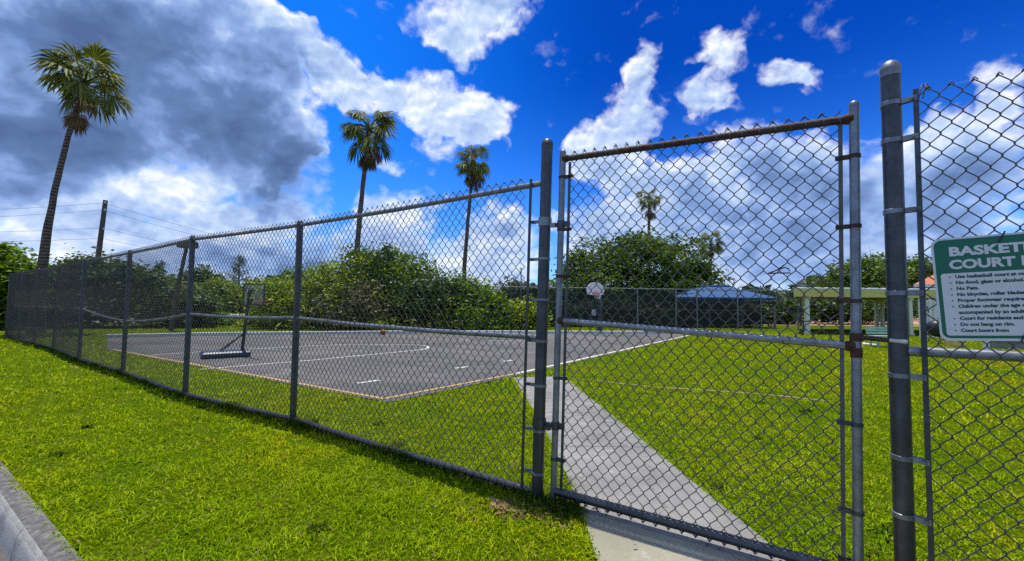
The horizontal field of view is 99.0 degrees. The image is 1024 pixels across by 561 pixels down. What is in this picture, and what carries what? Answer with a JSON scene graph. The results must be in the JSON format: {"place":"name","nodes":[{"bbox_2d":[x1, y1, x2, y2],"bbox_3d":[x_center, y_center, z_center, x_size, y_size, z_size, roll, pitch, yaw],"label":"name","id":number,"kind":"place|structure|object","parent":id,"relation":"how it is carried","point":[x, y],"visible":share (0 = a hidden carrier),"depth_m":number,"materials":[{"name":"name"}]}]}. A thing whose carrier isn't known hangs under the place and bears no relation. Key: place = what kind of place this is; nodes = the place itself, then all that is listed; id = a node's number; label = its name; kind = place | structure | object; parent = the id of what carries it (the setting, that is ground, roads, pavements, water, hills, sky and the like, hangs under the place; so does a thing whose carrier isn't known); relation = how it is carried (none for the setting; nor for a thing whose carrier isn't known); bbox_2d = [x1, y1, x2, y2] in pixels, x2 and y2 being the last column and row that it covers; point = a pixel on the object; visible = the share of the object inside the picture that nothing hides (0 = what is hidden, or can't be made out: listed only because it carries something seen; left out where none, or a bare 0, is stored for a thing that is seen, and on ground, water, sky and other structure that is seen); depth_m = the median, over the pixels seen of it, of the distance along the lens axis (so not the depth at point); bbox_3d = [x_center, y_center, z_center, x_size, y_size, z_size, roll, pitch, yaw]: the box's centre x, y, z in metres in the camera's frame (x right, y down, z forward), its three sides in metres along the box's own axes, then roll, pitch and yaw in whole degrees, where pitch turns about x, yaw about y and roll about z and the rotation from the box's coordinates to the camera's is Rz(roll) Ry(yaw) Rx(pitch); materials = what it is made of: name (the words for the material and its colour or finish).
{"place":"outdoors","nodes":[
{"label":"outdoors","id":0,"kind":"place"},
{"bbox_2d":[0,545,8,560],"bbox_3d":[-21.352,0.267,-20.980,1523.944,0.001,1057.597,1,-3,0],"label":"road","id":1,"kind":"structure","parent":0,"point":[3,556],"depth_m":2.82,"materials":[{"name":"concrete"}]},
{"bbox_2d":[0,462,82,560],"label":"kerb","id":2,"kind":"structure","parent":1,"relation":"on","point":[24,535],"depth_m":2.83,"materials":[{"name":"grey concrete"}]},
{"bbox_2d":[106,333,690,401],"bbox_3d":[-3.387,2.504,19.452,17.552,0.001,20.490,-2,-4,34],"label":"court","id":3,"kind":"object","parent":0,"point":[634,340],"visible":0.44,"depth_m":12.20,"materials":[{"name":"concrete"}]},
{"bbox_2d":[200,284,265,358],"bbox_3d":[-7.385,1.057,11.666,1.606,1.947,0.980,1,-3,-16],"label":"portable basketball hoop","id":4,"kind":"object","parent":3,"relation":"on","point":[228,344],"visible":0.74,"depth_m":11.58,"materials":[{"name":"black metal"}]},
{"bbox_2d":[113,349,517,398],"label":"yellow court lines","id":5,"kind":"object","parent":3,"relation":"on","point":[336,389],"visible":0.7,"depth_m":8.05,"materials":[{"name":"paint"}]},
{"bbox_2d":[156,339,512,382],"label":"white court lines","id":6,"kind":"object","parent":3,"relation":"on","point":[340,357],"visible":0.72,"depth_m":11.68,"materials":[{"name":"paint"}]},
{"bbox_2d":[106,330,668,337],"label":"court edging kerb","id":7,"kind":"structure","parent":3,"relation":"on","point":[522,332],"depth_m":20.53,"materials":[{"name":"concrete"}]},
{"bbox_2d":[517,335,688,372],"bbox_3d":[4.514,2.379,15.731,0.110,0.001,15.569,-2,-4,34],"label":"pale court edge line","id":8,"kind":"object","parent":3,"relation":"on","point":[600,354],"visible":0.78,"depth_m":12.80,"materials":[{"name":"paint"}]},
{"bbox_2d":[0,308,1023,560],"bbox_3d":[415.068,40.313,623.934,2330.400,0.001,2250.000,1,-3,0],"label":"lawn","id":9,"kind":"structure","parent":0,"point":[380,478],"depth_m":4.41,"materials":[{"name":"green plant"}]},
{"bbox_2d":[0,241,63,329],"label":"leafy tree","id":10,"kind":"object","parent":9,"relation":"on","point":[9,254],"visible":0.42,"depth_m":21.35,"materials":[{"name":"green plant"}]},
{"bbox_2d":[25,39,137,332],"bbox_3d":[-19.601,-4.259,19.812,3.911,13.427,3.692,-2,-4,44],"label":"fan palm","id":11,"kind":"object","parent":9,"relation":"on","point":[70,83],"visible":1,"depth_m":19.72,"materials":[{"name":"green plant"}]},
{"bbox_2d":[27,243,142,287],"bbox_3d":[-34.205,0.127,33.951,9.638,5.955,7.407,1,-3,-14],"label":"leafy tree","id":12,"kind":"object","parent":9,"relation":"on","point":[66,260],"visible":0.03,"depth_m":33.65,"materials":[{"name":"green plant"}]},
{"bbox_2d":[95,200,107,257],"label":"utility pole","id":13,"kind":"object","parent":9,"relation":"on","point":[102,224],"visible":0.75,"depth_m":46.20,"materials":[{"name":"brown wood"}]},
{"bbox_2d":[0,238,274,270],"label":"power line","id":14,"kind":"object","parent":13,"relation":"attached to","point":[121,242],"visible":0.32,"depth_m":48.62,"materials":[{"name":"black plastic"}]},
{"bbox_2d":[0,210,317,262],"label":"power line","id":15,"kind":"object","parent":13,"relation":"attached to","point":[143,221],"visible":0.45,"depth_m":49.55,"materials":[{"name":"black plastic"}]},
{"bbox_2d":[11,228,334,272],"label":"power line","id":16,"kind":"object","parent":13,"relation":"attached to","point":[142,237],"visible":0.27,"depth_m":48.58,"materials":[{"name":"black plastic"}]},
{"bbox_2d":[16,203,422,269],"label":"power line","id":17,"kind":"object","parent":13,"relation":"attached to","point":[152,217],"visible":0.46,"depth_m":49.95,"materials":[{"name":"black"}]},
{"bbox_2d":[0,247,236,328],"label":"hedge","id":18,"kind":"object","parent":9,"relation":"on","point":[148,291],"visible":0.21,"depth_m":23.86,"materials":[{"name":"green plant"}]},
{"bbox_2d":[118,263,184,286],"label":"leafy tree","id":19,"kind":"object","parent":9,"relation":"on","point":[144,266],"depth_m":46.17,"materials":[{"name":"green plant"}]},
{"bbox_2d":[150,259,166,274],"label":"casuarina tree","id":20,"kind":"object","parent":9,"relation":"on","point":[160,266],"visible":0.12,"depth_m":70.12,"materials":[{"name":"green plant"}]},
{"bbox_2d":[168,240,198,330],"bbox_3d":[-16.356,0.279,21.511,1.621,4.455,0.640,0,-3,16],"label":"court light","id":21,"kind":"object","parent":9,"relation":"on","point":[185,251],"visible":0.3,"depth_m":21.63,"materials":[{"name":"black metal"}]},
{"bbox_2d":[162,263,226,284],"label":"leafy tree","id":22,"kind":"object","parent":9,"relation":"on","point":[204,278],"visible":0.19,"depth_m":61.12,"materials":[{"name":"green plant"}]},
{"bbox_2d":[139,281,289,325],"bbox_3d":[-17.743,1.472,27.854,10.609,3.030,3.532,1,-3,-11],"label":"hedge","id":23,"kind":"object","parent":9,"relation":"on","point":[227,320],"visible":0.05,"depth_m":27.06,"materials":[{"name":"green plant"}]},
{"bbox_2d":[221,254,258,286],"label":"casuarina tree","id":24,"kind":"object","parent":9,"relation":"on","point":[234,276],"visible":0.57,"depth_m":63.98,"materials":[{"name":"green plant"}]},
{"bbox_2d":[224,303,276,326],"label":"shrub","id":25,"kind":"object","parent":9,"relation":"on","point":[254,322],"visible":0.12,"depth_m":25.92,"materials":[{"name":"green plant"}]},
{"bbox_2d":[162,274,371,312],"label":"hedge","id":26,"kind":"object","parent":9,"relation":"on","point":[230,296],"visible":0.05,"depth_m":55.91,"materials":[{"name":"green plant"}]},
{"bbox_2d":[4,138,555,501],"bbox_3d":[-9.852,0.588,10.277,24.643,2.904,0.312,-2,-4,35],"label":"chain link fence","id":27,"kind":"object","parent":9,"relation":"on","point":[538,428],"visible":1,"depth_m":5.34,"materials":[{"name":"metal"}]},
{"bbox_2d":[545,100,907,560],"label":"chain link gate","id":28,"kind":"structure","parent":27,"relation":"attached to","point":[857,337],"depth_m":2.68,"materials":[{"name":"metal"}]},
{"bbox_2d":[768,265,790,273],"bbox_3d":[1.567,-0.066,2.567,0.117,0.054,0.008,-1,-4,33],"label":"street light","id":29,"kind":"object","parent":28,"relation":"attached to","point":[780,268],"visible":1,"depth_m":2.56,"materials":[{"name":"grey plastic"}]},
{"bbox_2d":[238,273,321,329],"bbox_3d":[-12.772,1.118,24.452,5.371,3.338,3.978,-2,-4,35],"label":"shrub","id":30,"kind":"object","parent":9,"relation":"on","point":[271,300],"visible":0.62,"depth_m":23.84,"materials":[{"name":"green plant"}]},
{"bbox_2d":[263,262,337,326],"bbox_3d":[-12.522,0.719,27.377,5.749,4.463,4.952,-1,-3,22],"label":"shrub","id":31,"kind":"object","parent":9,"relation":"on","point":[315,316],"visible":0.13,"depth_m":26.92,"materials":[{"name":"green plant"}]},
{"bbox_2d":[293,242,395,327],"bbox_3d":[-9.404,0.256,24.844,5.652,5.176,5.252,2,-3,-22],"label":"shrub","id":32,"kind":"object","parent":9,"relation":"on","point":[344,272],"visible":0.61,"depth_m":24.46,"materials":[{"name":"green plant"}]},
{"bbox_2d":[301,278,398,329],"bbox_3d":[-8.734,1.330,23.525,4.873,2.901,4.157,2,-4,-28],"label":"shrub","id":33,"kind":"object","parent":9,"relation":"on","point":[358,305],"visible":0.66,"depth_m":23.25,"materials":[{"name":"green plant"}]},
{"bbox_2d":[338,108,399,326],"bbox_3d":[-9.008,-4.062,27.362,4.046,14.110,3.720,1,-3,0],"label":"fan palm","id":34,"kind":"object","parent":9,"relation":"on","point":[367,160],"visible":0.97,"depth_m":27.23,"materials":[{"name":"green plant"}]},
{"bbox_2d":[340,239,444,324],"bbox_3d":[-7.614,0.197,26.976,6.043,5.567,5.282,-2,-4,35],"label":"shrub","id":35,"kind":"object","parent":9,"relation":"on","point":[402,264],"visible":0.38,"depth_m":26.34,"materials":[{"name":"green plant"}]},
{"bbox_2d":[372,265,469,329],"bbox_3d":[-5.144,0.959,25.200,5.829,3.902,4.752,1,-3,0],"label":"shrub","id":36,"kind":"object","parent":9,"relation":"on","point":[425,301],"visible":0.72,"depth_m":24.48,"materials":[{"name":"green plant"}]},
{"bbox_2d":[453,145,492,286],"bbox_3d":[-3.501,-4.257,38.385,3.642,15.822,4.180,1,-3,0],"label":"fan palm","id":37,"kind":"object","parent":9,"relation":"on","point":[474,178],"visible":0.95,"depth_m":38.18,"materials":[{"name":"green plant"}]},
{"bbox_2d":[433,268,519,329],"bbox_3d":[-2.037,1.085,25.846,5.741,3.790,4.876,1,-3,-13],"label":"shrub","id":38,"kind":"object","parent":9,"relation":"on","point":[483,307],"visible":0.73,"depth_m":25.21,"materials":[{"name":"green plant"}]},
{"bbox_2d":[493,273,526,288],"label":"shrub","id":39,"kind":"object","parent":9,"relation":"on","point":[513,284],"visible":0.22,"depth_m":32.88,"materials":[{"name":"green plant"}]},
{"bbox_2d":[494,288,552,329],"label":"shrub","id":40,"kind":"object","parent":9,"relation":"on","point":[531,319],"visible":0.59,"depth_m":26.04,"materials":[{"name":"green plant"}]},
{"bbox_2d":[68,377,1001,560],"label":"fallen leaves","id":41,"kind":"object","parent":9,"relation":"on","point":[522,516],"visible":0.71,"depth_m":3.11,"materials":[{"name":"brown plant"}]},
{"bbox_2d":[243,270,916,312],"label":"woodland","id":42,"kind":"object","parent":9,"relation":"on","point":[751,286],"visible":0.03,"depth_m":135.27,"materials":[{"name":"green plant"}]},
{"bbox_2d":[586,282,603,330],"bbox_3d":[4.561,1.446,23.301,1.093,2.732,0.690,4,-4,-44],"label":"fixed basketball hoop","id":43,"kind":"object","parent":9,"relation":"on","point":[596,290],"visible":0.73,"depth_m":23.42,"materials":[{"name":"white plastic"}]},
{"bbox_2d":[549,225,736,300],"bbox_3d":[10.218,-0.424,35.302,16.599,8.107,10.178,1,-3,0],"label":"ficus tree","id":44,"kind":"object","parent":9,"relation":"on","point":[671,270],"visible":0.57,"depth_m":34.18,"materials":[{"name":"green plant"}]},
{"bbox_2d":[634,186,663,268],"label":"fan palm","id":45,"kind":"object","parent":9,"relation":"on","point":[649,215],"visible":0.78,"depth_m":56.51,"materials":[{"name":"green plant"}]},
{"bbox_2d":[490,286,838,329],"bbox_3d":[10.391,1.720,28.203,23.645,2.950,0.243,1,-3,-5],"label":"chain link fence","id":46,"kind":"object","parent":9,"relation":"on","point":[740,316],"visible":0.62,"depth_m":28.09,"materials":[{"name":"metal"}]},
{"bbox_2d":[696,230,726,284],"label":"fan palm","id":47,"kind":"object","parent":9,"relation":"on","point":[719,248],"visible":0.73,"depth_m":41.08,"materials":[{"name":"green plant"}]},
{"bbox_2d":[676,285,777,328],"bbox_3d":[15.034,1.915,33.254,7.158,3.115,5.400,1,-3,0],"label":"blue canopy shelter","id":48,"kind":"object","parent":9,"relation":"on","point":[722,293],"visible":0.4,"depth_m":31.01,"materials":[{"name":"fabric"}]},
{"bbox_2d":[736,293,811,324],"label":"hedge","id":49,"kind":"object","parent":9,"relation":"on","point":[786,316],"visible":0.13,"depth_m":37.86,"materials":[{"name":"green plant"}]},
{"bbox_2d":[788,309,809,335],"bbox_3d":[15.289,2.225,23.322,1.253,1.565,0.070,1,-3,0],"label":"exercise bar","id":50,"kind":"object","parent":9,"relation":"on","point":[800,320],"visible":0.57,"depth_m":23.30,"materials":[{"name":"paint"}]},
{"bbox_2d":[796,281,803,325],"bbox_3d":[23.735,1.857,35.966,0.600,3.717,0.600,1,-3,0],"label":"street lamp","id":51,"kind":"object","parent":9,"relation":"on","point":[800,284],"visible":0.58,"depth_m":35.87,"materials":[{"name":"metal"}]},
{"bbox_2d":[792,287,935,335],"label":"flat roof pavilion","id":52,"kind":"structure","parent":9,"relation":"on","point":[877,296],"depth_m":24.40,"materials":[{"name":"white paint"}]},
{"bbox_2d":[862,343,880,346],"bbox_3d":[14.258,2.548,17.375,0.131,0.105,0.775,1,-3,-7],"label":"white pipe","id":53,"kind":"object","parent":9,"relation":"on","point":[872,344],"visible":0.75,"depth_m":17.38,"materials":[{"name":"plastic"}]},
{"bbox_2d":[865,327,886,346],"bbox_3d":[14.397,2.191,16.968,0.950,0.760,0.518,1,-3,0],"label":"garden bench","id":54,"kind":"object","parent":9,"relation":"on","point":[884,329],"visible":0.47,"depth_m":17.17,"materials":[{"name":"green paint"}]},
{"bbox_2d":[914,275,937,322],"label":"house","id":55,"kind":"structure","parent":9,"relation":"on","point":[929,282],"depth_m":43.91,"materials":[{"name":"orange tile"}]},
{"bbox_2d":[918,299,941,337],"bbox_3d":[22.706,1.969,22.570,3.923,1.980,0.087,1,-3,-8],"label":"slatted railing","id":56,"kind":"object","parent":9,"relation":"on","point":[930,301],"visible":0.24,"depth_m":22.39,"materials":[{"name":"white paint"}]},
{"bbox_2d":[927,318,943,342],"bbox_3d":[18.401,2.184,18.919,0.700,1.087,0.700,1,-3,0],"label":"kettle grill","id":57,"kind":"object","parent":9,"relation":"on","point":[935,331],"visible":0.55,"depth_m":18.83,"materials":[{"name":"black metal"}]},
{"bbox_2d":[879,60,1023,560],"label":"chain link fence","id":58,"kind":"object","parent":9,"relation":"on","point":[899,374],"visible":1,"depth_m":2.19,"materials":[{"name":"metal"}]},
{"bbox_2d":[931,231,1023,341],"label":"court rules sign","id":59,"kind":"object","parent":58,"relation":"attached to","point":[979,284],"visible":1,"depth_m":2.05,"materials":[{"name":"green plastic"}]},
{"bbox_2d":[943,339,964,346],"bbox_3d":[17.599,2.458,17.402,0.520,0.345,0.460,1,-3,0],"label":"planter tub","id":60,"kind":"object","parent":9,"relation":"on","point":[951,343],"visible":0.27,"depth_m":17.23,"materials":[{"name":"beige concrete"}]},
{"bbox_2d":[983,341,989,349],"bbox_3d":[16.831,2.198,15.513,0.160,0.640,0.160,1,-3,0],"label":"garden post","id":61,"kind":"object","parent":9,"relation":"on","point":[984,344],"visible":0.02,"depth_m":15.46,"materials":[{"name":"white paint"}]},
{"bbox_2d":[990,341,1023,348],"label":"concrete bench","id":62,"kind":"object","parent":9,"relation":"on","point":[1002,344],"visible":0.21,"depth_m":16.78,"materials":[{"name":"grey concrete"}]},
{"bbox_2d":[0,0,1023,291],"label":"sky","id":63,"kind":"structure","parent":0,"point":[241,105],"materials":[{"name":"blue"}]},
{"bbox_2d":[490,496,585,528],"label":"bare soil path","id":64,"kind":"structure","parent":0,"point":[504,507],"depth_m":3.17,"materials":[{"name":"brown soil"}]},
{"bbox_2d":[514,376,784,560],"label":"footpath","id":65,"kind":"structure","parent":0,"point":[682,495],"depth_m":3.73,"materials":[{"name":"concrete"}]},
{"bbox_2d":[583,512,755,560],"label":"footpath","id":66,"kind":"structure","parent":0,"point":[612,540],"depth_m":2.65,"materials":[{"name":"concrete"}]},
{"bbox_2d":[574,378,824,400],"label":"bare soil path","id":67,"kind":"structure","parent":0,"point":[720,391],"depth_m":7.61,"materials":[{"name":"brown soil"}]},
{"bbox_2d":[751,316,772,327],"bbox_3d":[18.075,3.077,32.391,1.900,0.824,1.800,1,-3,0],"label":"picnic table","id":68,"kind":"object","parent":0,"point":[765,317],"visible":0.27,"depth_m":32.01,"materials":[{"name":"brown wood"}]},
{"bbox_2d":[763,318,918,325],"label":"sandy ground","id":69,"kind":"structure","parent":0,"point":[915,322],"depth_m":39.81,"materials":[{"name":"beige sand"}]},
{"bbox_2d":[799,299,879,323],"bbox_3d":[29.586,2.376,40.001,7.283,3.451,5.626,1,-3,0],"label":"leafy tree","id":70,"kind":"object","parent":69,"relation":"on","point":[846,312],"visible":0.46,"depth_m":39.15,"materials":[{"name":"green plant"}]},
{"bbox_2d":[799,249,918,310],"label":"leafy tree","id":71,"kind":"object","parent":69,"relation":"on","point":[873,278],"visible":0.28,"depth_m":55.06,"materials":[{"name":"green plant"}]},
{"bbox_2d":[862,286,932,323],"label":"leafy tree","id":72,"kind":"object","parent":69,"relation":"on","point":[916,315],"visible":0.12,"depth_m":40.21,"materials":[{"name":"green plant"}]},
{"bbox_2d":[876,253,933,307],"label":"leafy tree","id":73,"kind":"object","parent":69,"relation":"on","point":[912,264],"visible":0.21,"depth_m":60.80,"materials":[{"name":"green plant"}]}
]}

